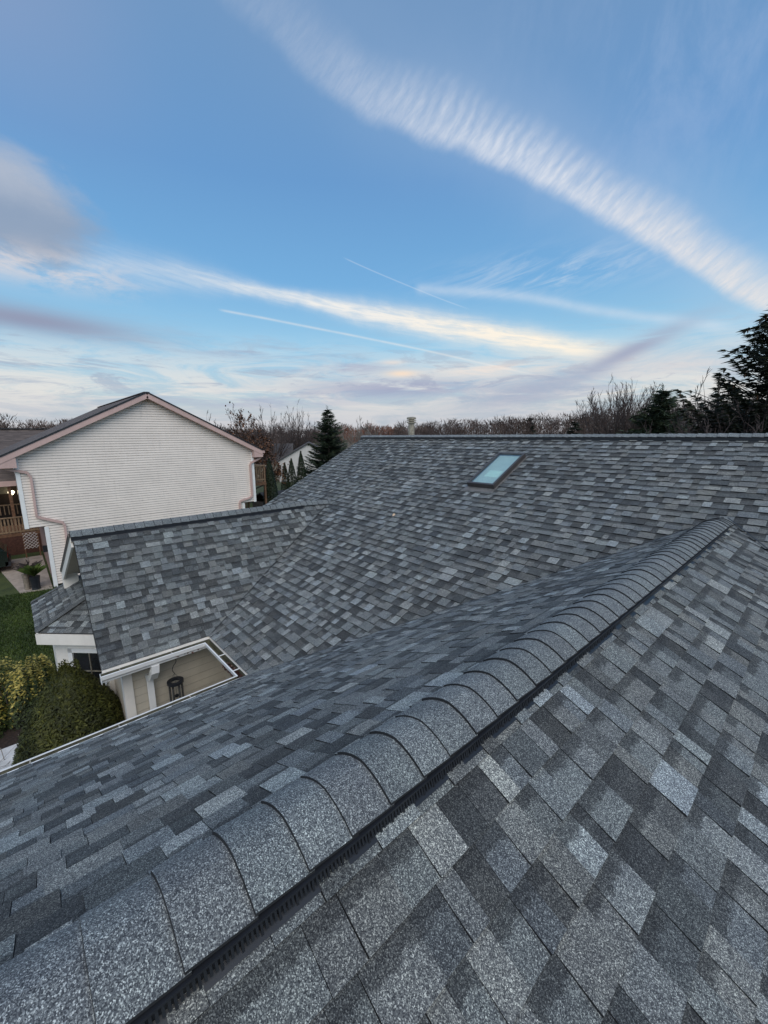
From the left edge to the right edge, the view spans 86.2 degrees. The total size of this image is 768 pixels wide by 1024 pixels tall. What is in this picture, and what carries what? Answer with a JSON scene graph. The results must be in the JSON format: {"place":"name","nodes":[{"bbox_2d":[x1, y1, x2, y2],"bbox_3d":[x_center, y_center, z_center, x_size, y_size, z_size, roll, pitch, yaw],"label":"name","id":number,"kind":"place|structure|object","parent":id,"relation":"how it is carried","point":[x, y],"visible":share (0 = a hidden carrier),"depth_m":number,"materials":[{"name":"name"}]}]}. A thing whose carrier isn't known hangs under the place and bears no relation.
{"place":"outdoors","nodes":[
{"label":"outdoors","id":0,"kind":"place"},
{"bbox_2d":[0,541,11,567],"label":"parked car","id":1,"kind":"object","parent":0,"point":[5,558],"visible":1,"depth_m":18.14,"materials":[{"name":"paint"}]},
{"bbox_2d":[0,743,18,769],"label":"path","id":2,"kind":"structure","parent":0,"point":[8,753],"depth_m":7.65,"materials":[{"name":"concrete"}]},
{"bbox_2d":[0,428,49,525],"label":"porch house","id":3,"kind":"structure","parent":0,"point":[9,503],"depth_m":24.70,"materials":[{"name":"brown"}]},
{"bbox_2d":[0,487,7,493],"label":"window","id":4,"kind":"structure","parent":3,"relation":"in","point":[3,490],"depth_m":24.38,"materials":[{"name":"clear glass"}]},
{"bbox_2d":[0,555,52,593],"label":"patio","id":5,"kind":"structure","parent":0,"point":[12,575],"depth_m":17.84,"materials":[{"name":"concrete"}]},
{"bbox_2d":[14,560,39,589],"bbox_3d":[-13.873,2.497,16.050,0.512,1.146,0.769,0,11,1],"label":"garden planter","id":6,"kind":"object","parent":5,"relation":"on","point":[25,579],"visible":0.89,"depth_m":16.00,"materials":[{"name":"beige ceramic"}]},
{"bbox_2d":[22,531,40,557],"bbox_3d":[-17.502,1.623,20.408,0.592,1.300,0.058,-10,14,-41],"label":"lattice panel","id":7,"kind":"object","parent":5,"relation":"on","point":[38,543],"visible":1,"depth_m":20.37,"materials":[{"name":"white wood"}]},
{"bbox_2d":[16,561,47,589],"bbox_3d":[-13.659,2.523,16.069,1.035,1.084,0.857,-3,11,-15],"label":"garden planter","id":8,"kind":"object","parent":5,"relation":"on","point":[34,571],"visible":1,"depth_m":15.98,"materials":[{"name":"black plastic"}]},
{"bbox_2d":[0,583,62,700],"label":"grass","id":9,"kind":"structure","parent":0,"point":[17,639],"depth_m":12.78,"materials":[{"name":"green plant"}]},
{"bbox_2d":[0,392,264,586],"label":"neighbour house","id":10,"kind":"structure","parent":0,"point":[143,456],"depth_m":17.60,"materials":[{"name":"beige plastic"}]},
{"bbox_2d":[0,437,354,685],"bbox_3d":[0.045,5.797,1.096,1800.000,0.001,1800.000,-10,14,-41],"label":"ground","id":11,"kind":"structure","parent":0,"point":[7,587],"depth_m":15.58,"materials":[{"name":"green plant"}]},
{"bbox_2d":[0,700,26,749],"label":"planting bed","id":12,"kind":"object","parent":11,"relation":"on","point":[9,738],"depth_m":8.20,"materials":[{"name":"brown soil"}]},
{"bbox_2d":[0,653,56,738],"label":"variegated shrub","id":13,"kind":"object","parent":12,"relation":"on","point":[26,687],"visible":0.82,"depth_m":8.69,"materials":[{"name":"green plant"}]},
{"bbox_2d":[11,658,124,765],"bbox_3d":[-5.160,3.583,6.856,1.859,2.398,1.890,-10,14,-41],"label":"yew bush","id":14,"kind":"object","parent":12,"relation":"on","point":[71,704],"visible":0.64,"depth_m":6.43,"materials":[{"name":"green plant"}]},
{"bbox_2d":[0,516,42,555],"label":"wooden deck","id":15,"kind":"structure","parent":11,"relation":"on","point":[11,537],"depth_m":20.96,"materials":[{"name":"brown wood"}]},
{"bbox_2d":[224,402,289,502],"bbox_3d":[-12.040,-5.117,35.740,6.750,8.767,6.847,-10,14,-41],"label":"oak tree","id":16,"kind":"object","parent":11,"relation":"on","point":[277,471],"visible":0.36,"depth_m":35.52,"materials":[{"name":"brown plant"}]},
{"bbox_2d":[243,405,293,458],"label":"bare tree","id":17,"kind":"object","parent":11,"relation":"on","point":[272,432],"visible":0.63,"depth_m":54.78,"materials":[{"name":"brown plant"}]},
{"bbox_2d":[262,458,278,505],"bbox_3d":[-7.087,-1.092,25.757,1.241,4.678,1.281,-10,14,-41],"label":"arborvitae","id":18,"kind":"object","parent":11,"relation":"on","point":[270,481],"visible":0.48,"depth_m":25.37,"materials":[{"name":"green plant"}]},
{"bbox_2d":[281,462,289,489],"bbox_3d":[-8.995,-2.748,37.459,1.038,3.638,1.018,-10,14,-41],"label":"arborvitae","id":19,"kind":"object","parent":11,"relation":"on","point":[284,481],"visible":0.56,"depth_m":37.17,"materials":[{"name":"green plant"}]},
{"bbox_2d":[287,458,296,487],"bbox_3d":[-8.224,-2.837,36.787,1.161,4.025,1.172,-10,14,-41],"label":"arborvitae","id":20,"kind":"object","parent":11,"relation":"on","point":[291,471],"visible":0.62,"depth_m":36.45,"materials":[{"name":"green plant"}]},
{"bbox_2d":[252,442,334,481],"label":"white gabled house","id":21,"kind":"structure","parent":11,"relation":"on","point":[305,448],"depth_m":52.65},
{"bbox_2d":[274,401,316,449],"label":"bare tree","id":22,"kind":"object","parent":11,"relation":"on","point":[297,440],"visible":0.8,"depth_m":62.76,"materials":[{"name":"brown plant"}]},
{"bbox_2d":[297,451,305,481],"bbox_3d":[-7.484,-3.255,37.298,1.196,4.631,1.206,-10,14,-41],"label":"arborvitae","id":23,"kind":"object","parent":11,"relation":"on","point":[301,470],"visible":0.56,"depth_m":36.92,"materials":[{"name":"green plant"}]},
{"bbox_2d":[293,406,348,484],"bbox_3d":[-5.400,-6.031,40.474,7.776,8.774,7.706,-10,14,-41],"label":"spruce tree","id":24,"kind":"object","parent":11,"relation":"on","point":[327,441],"visible":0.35,"depth_m":39.53,"materials":[{"name":"green plant"}]},
{"bbox_2d":[338,415,377,447],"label":"bare tree","id":25,"kind":"object","parent":11,"relation":"on","point":[358,435],"visible":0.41,"depth_m":54.55,"materials":[{"name":"brown plant"}]},
{"bbox_2d":[0,397,764,447],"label":"woodland","id":26,"kind":"object","parent":11,"relation":"on","point":[511,427],"visible":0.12,"depth_m":81.34,"materials":[{"name":"brown plant"}]},
{"bbox_2d":[0,417,767,1023],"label":"house","id":27,"kind":"structure","parent":11,"relation":"on","point":[476,733],"depth_m":1.75,"materials":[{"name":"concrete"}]},
{"bbox_2d":[167,659,183,701],"bbox_3d":[-3.433,2.831,6.764,0.250,0.997,0.250,-10,14,-41],"label":"lantern","id":28,"kind":"object","parent":27,"relation":"hanging from","point":[180,679],"visible":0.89,"depth_m":6.73,"materials":[{"name":"black metal"}]},
{"bbox_2d":[177,645,242,678],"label":"leaf litter","id":29,"kind":"object","parent":27,"relation":"on","point":[236,672],"visible":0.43,"depth_m":6.09,"materials":[{"name":"brown plant"}]},
{"bbox_2d":[525,417,536,434],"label":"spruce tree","id":30,"kind":"object","parent":11,"relation":"on","point":[532,428],"visible":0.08,"depth_m":75.70,"materials":[{"name":"green plant"}]},
{"bbox_2d":[566,419,582,433],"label":"spruce tree","id":31,"kind":"object","parent":11,"relation":"on","point":[577,427],"visible":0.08,"depth_m":53.40,"materials":[{"name":"green plant"}]},
{"bbox_2d":[569,376,679,433],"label":"bare tree","id":32,"kind":"object","parent":11,"relation":"on","point":[623,421],"visible":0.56,"depth_m":43.41,"materials":[{"name":"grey plant"}]},
{"bbox_2d":[617,384,691,433],"bbox_3d":[17.047,-3.465,25.534,9.246,8.988,8.941,-10,14,-41],"label":"spruce tree","id":33,"kind":"object","parent":11,"relation":"on","point":[658,413],"visible":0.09,"depth_m":24.79,"materials":[{"name":"green plant"}]},
{"bbox_2d":[641,367,766,433],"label":"bare tree","id":34,"kind":"object","parent":11,"relation":"on","point":[690,427],"visible":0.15,"depth_m":14.77,"materials":[{"name":"brown plant"}]},
{"bbox_2d":[665,310,767,433],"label":"spruce tree","id":35,"kind":"object","parent":11,"relation":"on","point":[760,338],"visible":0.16,"depth_m":13.55,"materials":[{"name":"green plant"}]},
{"bbox_2d":[694,390,767,433],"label":"bare tree","id":36,"kind":"object","parent":11,"relation":"on","point":[757,428],"visible":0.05,"depth_m":12.17,"materials":[{"name":"brown plant"}]},
{"bbox_2d":[245,464,266,507],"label":"wooden balcony","id":37,"kind":"structure","parent":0,"point":[259,480],"depth_m":23.52,"materials":[{"name":"brown wood"}]},
{"bbox_2d":[252,490,284,506],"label":"dark shed","id":38,"kind":"structure","parent":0,"point":[259,500],"depth_m":30.39,"materials":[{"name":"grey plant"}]},
{"bbox_2d":[0,0,767,437],"label":"sky","id":39,"kind":"structure","parent":0,"point":[383,212],"materials":[{"name":"blue"}]},
{"bbox_2d":[699,381,725,431],"bbox_3d":[13.300,-1.437,17.129,3.421,8.057,3.434,-10,14,-41],"label":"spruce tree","id":40,"kind":"object","parent":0,"point":[712,396],"visible":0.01,"depth_m":16.36,"materials":[{"name":"green plant"}]}
]}

